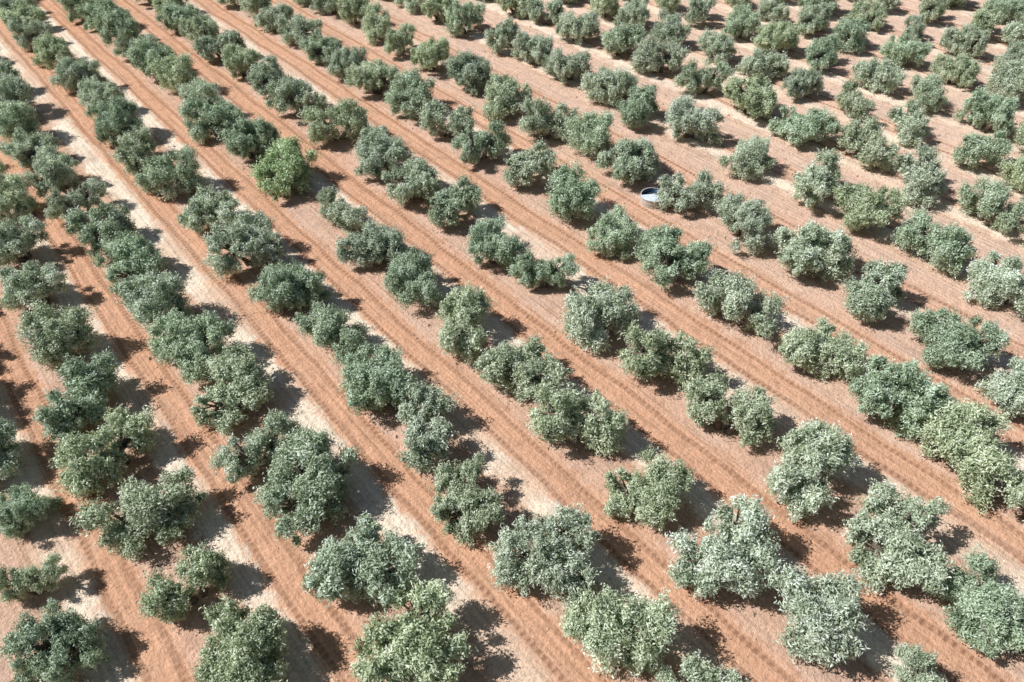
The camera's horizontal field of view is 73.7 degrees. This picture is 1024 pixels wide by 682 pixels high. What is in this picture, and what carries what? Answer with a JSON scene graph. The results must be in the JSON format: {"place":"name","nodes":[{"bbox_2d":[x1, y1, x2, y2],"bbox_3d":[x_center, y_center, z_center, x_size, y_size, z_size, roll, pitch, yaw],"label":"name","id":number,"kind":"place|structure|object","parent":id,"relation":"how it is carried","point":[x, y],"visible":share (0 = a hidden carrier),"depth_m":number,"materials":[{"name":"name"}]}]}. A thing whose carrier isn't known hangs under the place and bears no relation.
{"place":"outdoors","nodes":[
{"label":"outdoors","id":0,"kind":"place"},
{"bbox_2d":[0,0,1023,681],"bbox_3d":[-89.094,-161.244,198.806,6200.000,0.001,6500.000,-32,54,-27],"label":"ground","id":1,"kind":"structure","parent":0,"point":[512,638],"depth_m":41.42,"materials":[{"name":"soil"}]},
{"bbox_2d":[0,171,42,223],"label":"olive tree","id":2,"kind":"object","parent":1,"relation":"on","point":[15,198],"visible":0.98,"depth_m":51.21,"materials":[{"name":"green plant"}]},
{"bbox_2d":[0,213,51,266],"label":"olive tree","id":3,"kind":"object","parent":1,"relation":"on","point":[16,244],"visible":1,"depth_m":47.29,"materials":[{"name":"green plant"}]},
{"bbox_2d":[0,481,65,541],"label":"olive tree","id":4,"kind":"object","parent":1,"relation":"on","point":[21,509],"visible":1,"depth_m":33.11,"materials":[{"name":"green plant"}]},
{"bbox_2d":[0,260,68,311],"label":"olive tree","id":5,"kind":"object","parent":1,"relation":"on","point":[26,287],"visible":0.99,"depth_m":44.09,"materials":[{"name":"green plant"}]},
{"bbox_2d":[0,551,69,604],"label":"olive tree","id":6,"kind":"object","parent":1,"relation":"on","point":[35,578],"visible":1,"depth_m":30.82,"materials":[{"name":"green plant"}]},
{"bbox_2d":[19,140,81,199],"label":"olive tree","id":7,"kind":"object","parent":1,"relation":"on","point":[51,166],"visible":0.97,"depth_m":53.01,"materials":[{"name":"green plant"}]},
{"bbox_2d":[0,596,110,681],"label":"olive tree","id":8,"kind":"object","parent":1,"relation":"on","point":[67,643],"visible":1,"depth_m":28.45,"materials":[{"name":"green plant"}]},
{"bbox_2d":[13,296,103,369],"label":"olive tree","id":9,"kind":"object","parent":1,"relation":"on","point":[57,338],"visible":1,"depth_m":40.35,"materials":[{"name":"green plant"}]},
{"bbox_2d":[31,346,119,445],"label":"olive tree","id":10,"kind":"object","parent":1,"relation":"on","point":[87,385],"visible":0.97,"depth_m":37.54,"materials":[{"name":"green plant"}]},
{"bbox_2d":[43,174,108,220],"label":"olive tree","id":11,"kind":"object","parent":1,"relation":"on","point":[55,201],"visible":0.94,"depth_m":51.13,"materials":[{"name":"green plant"}]},
{"bbox_2d":[63,200,139,256],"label":"olive tree","id":12,"kind":"object","parent":1,"relation":"on","point":[95,230],"visible":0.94,"depth_m":48.11,"materials":[{"name":"green plant"}]},
{"bbox_2d":[46,402,159,499],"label":"olive tree","id":13,"kind":"object","parent":1,"relation":"on","point":[83,474],"visible":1,"depth_m":34.86,"materials":[{"name":"green plant"}]},
{"bbox_2d":[88,94,145,146],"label":"olive tree","id":14,"kind":"object","parent":1,"relation":"on","point":[118,119],"visible":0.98,"depth_m":58.38,"materials":[{"name":"green plant"}]},
{"bbox_2d":[90,230,169,295],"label":"olive tree","id":15,"kind":"object","parent":1,"relation":"on","point":[140,257],"visible":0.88,"depth_m":45.94,"materials":[{"name":"green plant"}]},
{"bbox_2d":[109,124,157,176],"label":"olive tree","id":16,"kind":"object","parent":1,"relation":"on","point":[131,152],"visible":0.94,"depth_m":55.38,"materials":[{"name":"green plant"}]},
{"bbox_2d":[68,462,208,563],"bbox_3d":[-17.851,8.255,33.059,5.876,3.412,4.518,-22,50,-20],"label":"olive tree","id":17,"kind":"object","parent":1,"relation":"on","point":[146,508],"visible":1,"depth_m":32.64,"materials":[{"name":"green plant"}]},
{"bbox_2d":[107,268,194,330],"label":"olive tree","id":18,"kind":"object","parent":1,"relation":"on","point":[149,296],"visible":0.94,"depth_m":42.02,"materials":[{"name":"green plant"}]},
{"bbox_2d":[133,142,204,201],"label":"olive tree","id":19,"kind":"object","parent":1,"relation":"on","point":[185,173],"visible":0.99,"depth_m":52.97,"materials":[{"name":"green plant"}]},
{"bbox_2d":[136,540,233,624],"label":"olive tree","id":20,"kind":"object","parent":1,"relation":"on","point":[168,600],"visible":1,"depth_m":30.45,"materials":[{"name":"green plant"}]},
{"bbox_2d":[145,306,236,386],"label":"olive tree","id":21,"kind":"object","parent":1,"relation":"on","point":[187,346],"visible":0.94,"depth_m":40.07,"materials":[{"name":"green plant"}]},
{"bbox_2d":[175,183,241,233],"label":"olive tree","id":22,"kind":"object","parent":1,"relation":"on","point":[206,208],"visible":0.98,"depth_m":49.07,"materials":[{"name":"green plant"}]},
{"bbox_2d":[177,93,245,143],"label":"olive tree","id":23,"kind":"object","parent":1,"relation":"on","point":[209,119],"visible":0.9,"depth_m":58.96,"materials":[{"name":"green plant"}]},
{"bbox_2d":[187,341,275,437],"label":"olive tree","id":24,"kind":"object","parent":1,"relation":"on","point":[236,373],"visible":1,"depth_m":38.02,"materials":[{"name":"green plant"}]},
{"bbox_2d":[191,592,290,681],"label":"olive tree","id":25,"kind":"object","parent":1,"relation":"on","point":[247,650],"visible":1,"depth_m":27.86,"materials":[{"name":"green plant"}]},
{"bbox_2d":[200,204,286,279],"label":"olive tree","id":26,"kind":"object","parent":1,"relation":"on","point":[253,241],"visible":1,"depth_m":46.55,"materials":[{"name":"green plant"}]},
{"bbox_2d":[221,115,283,160],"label":"olive tree","id":27,"kind":"object","parent":1,"relation":"on","point":[244,138],"visible":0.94,"depth_m":56.85,"materials":[{"name":"green plant"}]},
{"bbox_2d":[209,407,303,486],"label":"olive tree","id":28,"kind":"object","parent":1,"relation":"on","point":[244,461],"visible":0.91,"depth_m":35.50,"materials":[{"name":"green plant"}]},
{"bbox_2d":[250,134,321,203],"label":"olive tree","id":29,"kind":"object","parent":1,"relation":"on","point":[287,169],"visible":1,"depth_m":53.34,"materials":[{"name":"green plant"}]},
{"bbox_2d":[245,257,332,314],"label":"olive tree","id":30,"kind":"object","parent":1,"relation":"on","point":[295,285],"visible":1,"depth_m":43.62,"materials":[{"name":"green plant"}]},
{"bbox_2d":[263,70,328,116],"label":"olive tree","id":31,"kind":"object","parent":1,"relation":"on","point":[294,94],"visible":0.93,"depth_m":61.96,"materials":[{"name":"green plant"}]},
{"bbox_2d":[252,425,362,547],"bbox_3d":[-10.138,6.943,33.989,5.345,3.890,6.150,-4,46,-4],"label":"olive tree","id":32,"kind":"object","parent":1,"relation":"on","point":[319,481],"visible":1,"depth_m":33.49,"materials":[{"name":"green plant"}]},
{"bbox_2d":[291,299,366,368],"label":"olive tree","id":33,"kind":"object","parent":1,"relation":"on","point":[326,326],"visible":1,"depth_m":41.22,"materials":[{"name":"green plant"}]},
{"bbox_2d":[297,96,371,145],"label":"olive tree","id":34,"kind":"object","parent":1,"relation":"on","point":[354,120],"visible":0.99,"depth_m":58.23,"materials":[{"name":"green plant"}]},
{"bbox_2d":[316,184,368,233],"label":"olive tree","id":35,"kind":"object","parent":1,"relation":"on","point":[341,213],"visible":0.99,"depth_m":50.02,"materials":[{"name":"green plant"}]},
{"bbox_2d":[299,510,424,611],"bbox_3d":[-6.717,10.216,31.335,5.486,3.190,4.560,4,46,4],"label":"olive tree","id":36,"kind":"object","parent":1,"relation":"on","point":[355,563],"visible":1,"depth_m":30.73,"materials":[{"name":"green plant"}]},
{"bbox_2d":[334,215,406,268],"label":"olive tree","id":37,"kind":"object","parent":1,"relation":"on","point":[378,247],"visible":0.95,"depth_m":47.01,"materials":[{"name":"green plant"}]},
{"bbox_2d":[343,57,401,93],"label":"olive tree","id":38,"kind":"object","parent":1,"relation":"on","point":[376,74],"visible":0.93,"depth_m":64.25,"materials":[{"name":"green plant"}]},
{"bbox_2d":[338,340,427,415],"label":"olive tree","id":39,"kind":"object","parent":1,"relation":"on","point":[378,387],"visible":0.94,"depth_m":37.89,"materials":[{"name":"green plant"}]},
{"bbox_2d":[353,120,415,178],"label":"olive tree","id":40,"kind":"object","parent":1,"relation":"on","point":[376,148],"visible":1,"depth_m":54.98,"materials":[{"name":"green plant"}]},
{"bbox_2d":[383,66,436,122],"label":"olive tree","id":41,"kind":"object","parent":1,"relation":"on","point":[408,101],"visible":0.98,"depth_m":62.04,"materials":[{"name":"green plant"}]},
{"bbox_2d":[379,245,445,309],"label":"olive tree","id":42,"kind":"object","parent":1,"relation":"on","point":[411,274],"visible":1,"depth_m":44.11,"materials":[{"name":"green plant"}]},
{"bbox_2d":[381,156,443,206],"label":"olive tree","id":43,"kind":"object","parent":1,"relation":"on","point":[419,179],"visible":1,"depth_m":52.31,"materials":[{"name":"green plant"}]},
{"bbox_2d":[347,578,478,681],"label":"olive tree","id":44,"kind":"object","parent":1,"relation":"on","point":[408,642],"visible":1,"depth_m":28.03,"materials":[{"name":"green plant"}]},
{"bbox_2d":[395,375,459,473],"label":"olive tree","id":45,"kind":"object","parent":1,"relation":"on","point":[422,442],"visible":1,"depth_m":35.83,"materials":[{"name":"green plant"}]},
{"bbox_2d":[418,97,479,138],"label":"olive tree","id":46,"kind":"object","parent":1,"relation":"on","point":[460,119],"visible":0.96,"depth_m":58.65,"materials":[{"name":"green plant"}]},
{"bbox_2d":[426,170,486,228],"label":"olive tree","id":47,"kind":"object","parent":1,"relation":"on","point":[459,199],"visible":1,"depth_m":50.38,"materials":[{"name":"green plant"}]},
{"bbox_2d":[434,281,496,364],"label":"olive tree","id":48,"kind":"object","parent":1,"relation":"on","point":[455,306],"visible":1,"depth_m":41.36,"materials":[{"name":"green plant"}]},
{"bbox_2d":[427,452,505,548],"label":"olive tree","id":49,"kind":"object","parent":1,"relation":"on","point":[478,510],"visible":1,"depth_m":33.11,"materials":[{"name":"green plant"}]},
{"bbox_2d":[443,48,492,95],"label":"olive tree","id":50,"kind":"object","parent":1,"relation":"on","point":[470,71],"visible":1,"depth_m":65.51,"materials":[{"name":"green plant"}]},
{"bbox_2d":[451,117,513,164],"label":"olive tree","id":51,"kind":"object","parent":1,"relation":"on","point":[484,141],"visible":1,"depth_m":56.52,"materials":[{"name":"green plant"}]},
{"bbox_2d":[466,214,527,274],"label":"olive tree","id":52,"kind":"object","parent":1,"relation":"on","point":[490,242],"visible":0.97,"depth_m":46.72,"materials":[{"name":"green plant"}]},
{"bbox_2d":[481,71,533,121],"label":"olive tree","id":53,"kind":"object","parent":1,"relation":"on","point":[503,95],"visible":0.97,"depth_m":61.73,"materials":[{"name":"green plant"}]},
{"bbox_2d":[0,26,1023,681],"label":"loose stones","id":54,"kind":"object","parent":1,"relation":"on","point":[554,330],"visible":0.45,"depth_m":44.58,"materials":[{"name":"beige stone"}]},
{"bbox_2d":[471,334,572,408],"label":"olive tree","id":55,"kind":"object","parent":1,"relation":"on","point":[518,370],"visible":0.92,"depth_m":39.07,"materials":[{"name":"green plant"}]},
{"bbox_2d":[502,136,561,186],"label":"olive tree","id":56,"kind":"object","parent":1,"relation":"on","point":[527,165],"visible":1,"depth_m":54.15,"materials":[{"name":"green plant"}]},
{"bbox_2d":[484,503,602,611],"bbox_3d":[1.527,9.860,31.168,5.559,3.954,4.983,-3,46,-3],"label":"olive tree","id":57,"kind":"object","parent":1,"relation":"on","point":[555,563],"visible":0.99,"depth_m":30.64,"materials":[{"name":"green plant"}]},
{"bbox_2d":[508,247,581,288],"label":"olive tree","id":58,"kind":"object","parent":1,"relation":"on","point":[550,272],"visible":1,"depth_m":45.38,"materials":[{"name":"green plant"}]},
{"bbox_2d":[517,95,580,142],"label":"olive tree","id":59,"kind":"object","parent":1,"relation":"on","point":[542,121],"visible":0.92,"depth_m":58.98,"materials":[{"name":"green plant"}]},
{"bbox_2d":[545,158,607,221],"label":"olive tree","id":60,"kind":"object","parent":1,"relation":"on","point":[571,195],"visible":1,"depth_m":50.09,"materials":[{"name":"green plant"}]},
{"bbox_2d":[525,377,632,457],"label":"olive tree","id":61,"kind":"object","parent":1,"relation":"on","point":[555,420],"visible":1,"depth_m":36.34,"materials":[{"name":"green plant"}]},
{"bbox_2d":[563,108,614,157],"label":"olive tree","id":62,"kind":"object","parent":1,"relation":"on","point":[590,134],"visible":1,"depth_m":56.27,"materials":[{"name":"green plant"}]},
{"bbox_2d":[556,275,642,355],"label":"olive tree","id":63,"kind":"object","parent":1,"relation":"on","point":[608,303],"visible":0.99,"depth_m":41.81,"materials":[{"name":"green plant"}]},
{"bbox_2d":[580,63,638,105],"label":"olive tree","id":64,"kind":"object","parent":1,"relation":"on","point":[606,86],"visible":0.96,"depth_m":63.34,"materials":[{"name":"green plant"}]},
{"bbox_2d":[585,202,639,261],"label":"olive tree","id":65,"kind":"object","parent":1,"relation":"on","point":[609,229],"visible":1,"depth_m":48.03,"materials":[{"name":"green plant"}]},
{"bbox_2d":[559,583,683,679],"bbox_3d":[4.554,12.034,29.048,5.057,3.975,3.944,12,47,11],"label":"olive tree","id":66,"kind":"object","parent":1,"relation":"on","point":[603,637],"visible":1,"depth_m":28.49,"materials":[{"name":"green plant"}]},
{"bbox_2d":[593,135,661,184],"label":"olive tree","id":67,"kind":"object","parent":1,"relation":"on","point":[631,160],"visible":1,"depth_m":54.47,"materials":[{"name":"green plant"}]},
{"bbox_2d":[603,444,695,533],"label":"olive tree","id":68,"kind":"object","parent":1,"relation":"on","point":[654,498],"visible":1,"depth_m":33.59,"materials":[{"name":"green plant"}]},
{"bbox_2d":[629,33,690,73],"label":"olive tree","id":69,"kind":"object","parent":1,"relation":"on","point":[672,57],"visible":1,"depth_m":67.83,"materials":[{"name":"green plant"}]},
{"bbox_2d":[617,319,716,388],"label":"olive tree","id":70,"kind":"object","parent":1,"relation":"on","point":[641,360],"visible":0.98,"depth_m":39.57,"materials":[{"name":"green plant"}]},
{"bbox_2d":[631,221,717,292],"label":"olive tree","id":71,"kind":"object","parent":1,"relation":"on","point":[658,245],"visible":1,"depth_m":45.70,"materials":[{"name":"green plant"}]},
{"bbox_2d":[652,166,730,212],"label":"olive tree","id":72,"kind":"object","parent":1,"relation":"on","point":[695,194],"visible":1,"depth_m":51.56,"materials":[{"name":"green plant"}]},
{"bbox_2d":[664,92,725,145],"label":"olive tree","id":73,"kind":"object","parent":1,"relation":"on","point":[686,116],"visible":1,"depth_m":58.68,"materials":[{"name":"green plant"}]},
{"bbox_2d":[653,649,748,681],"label":"olive tree","id":74,"kind":"object","parent":1,"relation":"on","point":[690,668],"visible":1,"depth_m":27.89,"materials":[{"name":"green plant"}]},
{"bbox_2d":[673,56,735,94],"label":"olive tree","id":75,"kind":"object","parent":1,"relation":"on","point":[704,78],"visible":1,"depth_m":64.76,"materials":[{"name":"green plant"}]},
{"bbox_2d":[663,492,783,601],"bbox_3d":[9.559,9.465,31.441,5.392,4.198,5.014,-1,46,-1],"label":"olive tree","id":76,"kind":"object","parent":1,"relation":"on","point":[737,551],"visible":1,"depth_m":30.60,"materials":[{"name":"green plant"}]},
{"bbox_2d":[677,367,781,447],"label":"olive tree","id":77,"kind":"object","parent":1,"relation":"on","point":[754,414],"visible":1,"depth_m":36.90,"materials":[{"name":"green plant"}]},
{"bbox_2d":[692,266,790,341],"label":"olive tree","id":78,"kind":"object","parent":1,"relation":"on","point":[736,296],"visible":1,"depth_m":42.58,"materials":[{"name":"green plant"}]},
{"bbox_2d":[712,189,774,257],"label":"olive tree","id":79,"kind":"object","parent":1,"relation":"on","point":[749,219],"visible":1,"depth_m":48.55,"materials":[{"name":"green plant"}]},
{"bbox_2d":[714,134,777,180],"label":"olive tree","id":80,"kind":"object","parent":1,"relation":"on","point":[750,157],"visible":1,"depth_m":55.11,"materials":[{"name":"green plant"}]},
{"bbox_2d":[722,70,779,120],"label":"olive tree","id":81,"kind":"object","parent":1,"relation":"on","point":[756,96],"visible":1,"depth_m":61.61,"materials":[{"name":"green plant"}]},
{"bbox_2d":[767,104,841,149],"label":"olive tree","id":82,"kind":"object","parent":1,"relation":"on","point":[815,123],"visible":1,"depth_m":58.35,"materials":[{"name":"green plant"}]},
{"bbox_2d":[764,417,863,522],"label":"olive tree","id":83,"kind":"object","parent":1,"relation":"on","point":[793,484],"visible":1,"depth_m":33.84,"materials":[{"name":"green plant"}]},
{"bbox_2d":[770,218,861,282],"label":"olive tree","id":84,"kind":"object","parent":1,"relation":"on","point":[816,248],"visible":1,"depth_m":46.33,"materials":[{"name":"green plant"}]},
{"bbox_2d":[790,145,845,209],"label":"olive tree","id":85,"kind":"object","parent":1,"relation":"on","point":[814,183],"visible":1,"depth_m":52.33,"materials":[{"name":"green plant"}]},
{"bbox_2d":[769,558,876,669],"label":"olive tree","id":86,"kind":"object","parent":1,"relation":"on","point":[826,620],"visible":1,"depth_m":28.55,"materials":[{"name":"green plant"}]},
{"bbox_2d":[776,316,870,382],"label":"olive tree","id":87,"kind":"object","parent":1,"relation":"on","point":[821,351],"visible":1,"depth_m":40.21,"materials":[{"name":"green plant"}]},
{"bbox_2d":[836,113,901,171],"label":"olive tree","id":88,"kind":"object","parent":1,"relation":"on","point":[855,136],"visible":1,"depth_m":56.51,"materials":[{"name":"green plant"}]},
{"bbox_2d":[829,181,909,230],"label":"olive tree","id":89,"kind":"object","parent":1,"relation":"on","point":[863,207],"visible":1,"depth_m":49.72,"materials":[{"name":"green plant"}]},
{"bbox_2d":[838,258,913,321],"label":"olive tree","id":90,"kind":"object","parent":1,"relation":"on","point":[874,302],"visible":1,"depth_m":43.48,"materials":[{"name":"green plant"}]},
{"bbox_2d":[850,56,909,93],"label":"olive tree","id":91,"kind":"object","parent":1,"relation":"on","point":[884,76],"visible":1,"depth_m":65.60,"materials":[{"name":"green plant"}]},
{"bbox_2d":[840,477,955,595],"bbox_3d":[17.993,9.182,32.163,4.747,3.476,5.711,12,47,11],"label":"olive tree","id":92,"kind":"object","parent":1,"relation":"on","point":[898,548],"visible":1,"depth_m":31.51,"materials":[{"name":"green plant"}]},
{"bbox_2d":[847,353,960,440],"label":"olive tree","id":93,"kind":"object","parent":1,"relation":"on","point":[919,399],"visible":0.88,"depth_m":37.29,"materials":[{"name":"green plant"}]},
{"bbox_2d":[887,97,931,150],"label":"olive tree","id":94,"kind":"object","parent":1,"relation":"on","point":[910,130],"visible":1,"depth_m":58.97,"materials":[{"name":"green plant"}]},
{"bbox_2d":[891,641,946,681],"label":"olive tree","id":95,"kind":"object","parent":1,"relation":"on","point":[911,657],"visible":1,"depth_m":28.10,"materials":[{"name":"green plant"}]},
{"bbox_2d":[891,141,948,210],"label":"olive tree","id":96,"kind":"object","parent":1,"relation":"on","point":[925,179],"visible":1,"depth_m":52.65,"materials":[{"name":"green plant"}]},
{"bbox_2d":[890,205,979,278],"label":"olive tree","id":97,"kind":"object","parent":1,"relation":"on","point":[952,252],"visible":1,"depth_m":46.91,"materials":[{"name":"green plant"}]},
{"bbox_2d":[928,50,983,88],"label":"olive tree","id":98,"kind":"object","parent":1,"relation":"on","point":[962,69],"visible":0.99,"depth_m":66.35,"materials":[{"name":"green plant"}]},
{"bbox_2d":[904,306,1012,370],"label":"olive tree","id":99,"kind":"object","parent":1,"relation":"on","point":[953,339],"visible":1,"depth_m":40.39,"materials":[{"name":"green plant"}]},
{"bbox_2d":[917,396,1021,514],"bbox_3d":[24.163,5.388,35.437,5.475,4.100,5.090,-30,53,-25],"label":"olive tree","id":100,"kind":"object","parent":1,"relation":"on","point":[960,434],"visible":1,"depth_m":34.66,"materials":[{"name":"green plant"}]},
{"bbox_2d":[929,542,1023,660],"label":"olive tree","id":101,"kind":"object","parent":1,"relation":"on","point":[985,600],"visible":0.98,"depth_m":29.38,"materials":[{"name":"green plant"}]},
{"bbox_2d":[950,125,1016,169],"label":"olive tree","id":102,"kind":"object","parent":1,"relation":"on","point":[975,149],"visible":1,"depth_m":55.70,"materials":[{"name":"green plant"}]},
{"bbox_2d":[952,85,1020,134],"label":"olive tree","id":103,"kind":"object","parent":1,"relation":"on","point":[1000,116],"visible":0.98,"depth_m":59.90,"materials":[{"name":"green plant"}]},
{"bbox_2d":[956,173,1023,233],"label":"olive tree","id":104,"kind":"object","parent":1,"relation":"on","point":[994,197],"visible":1,"depth_m":50.28,"materials":[{"name":"green plant"}]},
{"bbox_2d":[962,250,1023,317],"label":"olive tree","id":105,"kind":"object","parent":1,"relation":"on","point":[991,283],"visible":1,"depth_m":44.48,"materials":[{"name":"green plant"}]},
{"bbox_2d":[974,355,1023,416],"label":"olive tree","id":106,"kind":"object","parent":1,"relation":"on","point":[1005,391],"visible":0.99,"depth_m":38.05,"materials":[{"name":"green plant"}]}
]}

